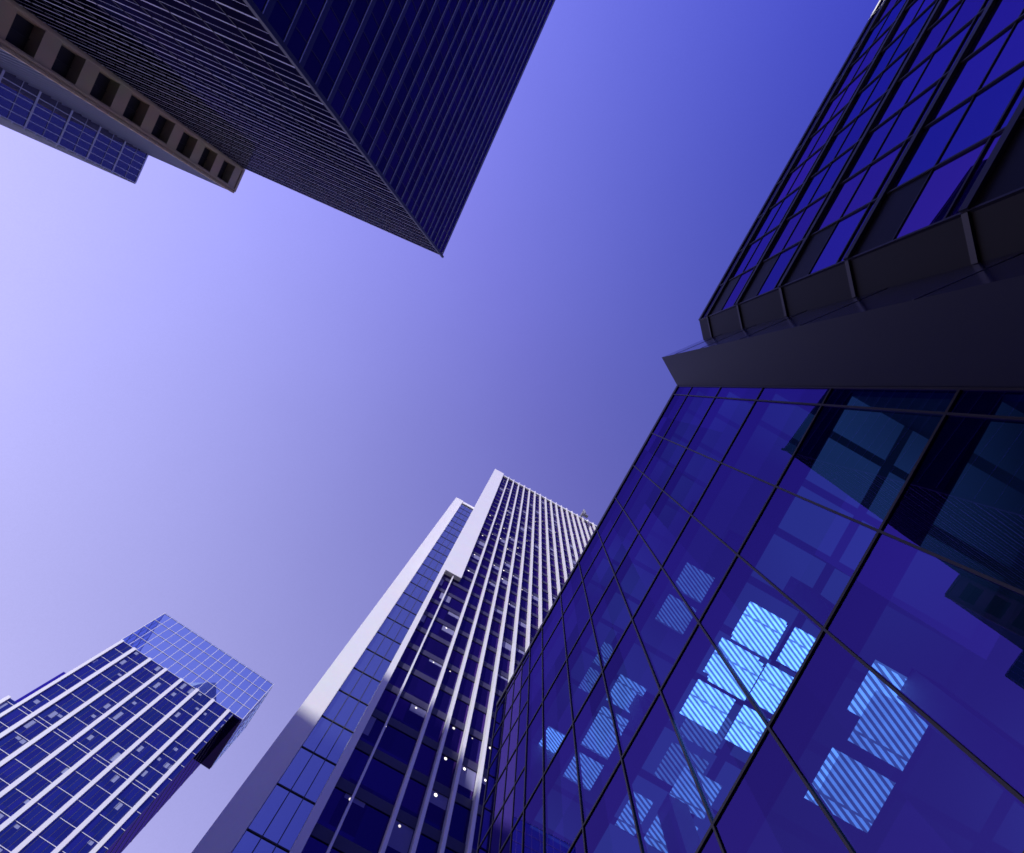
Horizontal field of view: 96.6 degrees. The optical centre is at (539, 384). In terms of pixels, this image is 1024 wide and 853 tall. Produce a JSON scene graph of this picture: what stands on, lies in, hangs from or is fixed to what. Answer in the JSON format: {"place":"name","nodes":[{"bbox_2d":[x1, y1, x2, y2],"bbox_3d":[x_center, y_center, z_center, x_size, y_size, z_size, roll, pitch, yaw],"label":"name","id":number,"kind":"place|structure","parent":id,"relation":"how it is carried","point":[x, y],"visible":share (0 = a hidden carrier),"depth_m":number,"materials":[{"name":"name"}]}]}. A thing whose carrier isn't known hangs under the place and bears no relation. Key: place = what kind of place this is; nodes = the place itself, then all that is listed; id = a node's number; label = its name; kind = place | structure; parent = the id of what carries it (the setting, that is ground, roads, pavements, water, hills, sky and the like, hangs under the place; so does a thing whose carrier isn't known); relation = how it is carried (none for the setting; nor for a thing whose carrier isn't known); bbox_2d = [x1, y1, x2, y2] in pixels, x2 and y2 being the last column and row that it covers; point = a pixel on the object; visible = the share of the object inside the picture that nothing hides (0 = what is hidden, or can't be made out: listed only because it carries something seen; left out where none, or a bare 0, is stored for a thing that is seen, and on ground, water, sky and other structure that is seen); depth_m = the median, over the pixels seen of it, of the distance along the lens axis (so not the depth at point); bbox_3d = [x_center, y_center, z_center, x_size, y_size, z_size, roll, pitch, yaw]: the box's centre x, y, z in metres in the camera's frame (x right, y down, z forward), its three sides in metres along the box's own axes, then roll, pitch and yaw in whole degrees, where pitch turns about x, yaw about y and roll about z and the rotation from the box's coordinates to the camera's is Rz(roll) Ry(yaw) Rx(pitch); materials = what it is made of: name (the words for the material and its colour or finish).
{"place":"outdoors","nodes":[
{"label":"outdoors","id":0,"kind":"place"},
{"bbox_2d":[0,0,878,852],"label":"sky","id":1,"kind":"structure","parent":0,"point":[239,417],"materials":[{"name":"blue"}]},
{"label":"ground","id":2,"kind":"structure","parent":0,"visible":0},
{"bbox_2d":[0,613,273,852],"bbox_3d":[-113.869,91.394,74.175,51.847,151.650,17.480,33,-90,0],"label":"banded tower","id":3,"kind":"structure","parent":2,"relation":"on","point":[111,749],"depth_m":109.92,"materials":[{"name":"blue glass"}]},
{"bbox_2d":[0,0,554,257],"bbox_3d":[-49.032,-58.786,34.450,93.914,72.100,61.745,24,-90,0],"label":"dark tower","id":4,"kind":"structure","parent":2,"relation":"on","point":[387,116],"depth_m":44.86,"materials":[{"name":"blue glass"}]},
{"bbox_2d":[192,469,596,852],"bbox_3d":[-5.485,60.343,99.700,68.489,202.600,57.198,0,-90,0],"label":"finned tower","id":5,"kind":"structure","parent":2,"relation":"on","point":[382,742],"depth_m":50.11,"materials":[{"name":"blue glass"}]},
{"bbox_2d":[476,0,1023,852],"bbox_3d":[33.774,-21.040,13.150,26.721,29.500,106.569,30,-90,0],"label":"glass office building","id":6,"kind":"structure","parent":2,"relation":"on","point":[784,614],"depth_m":11.35,"materials":[{"name":"blue glass"}]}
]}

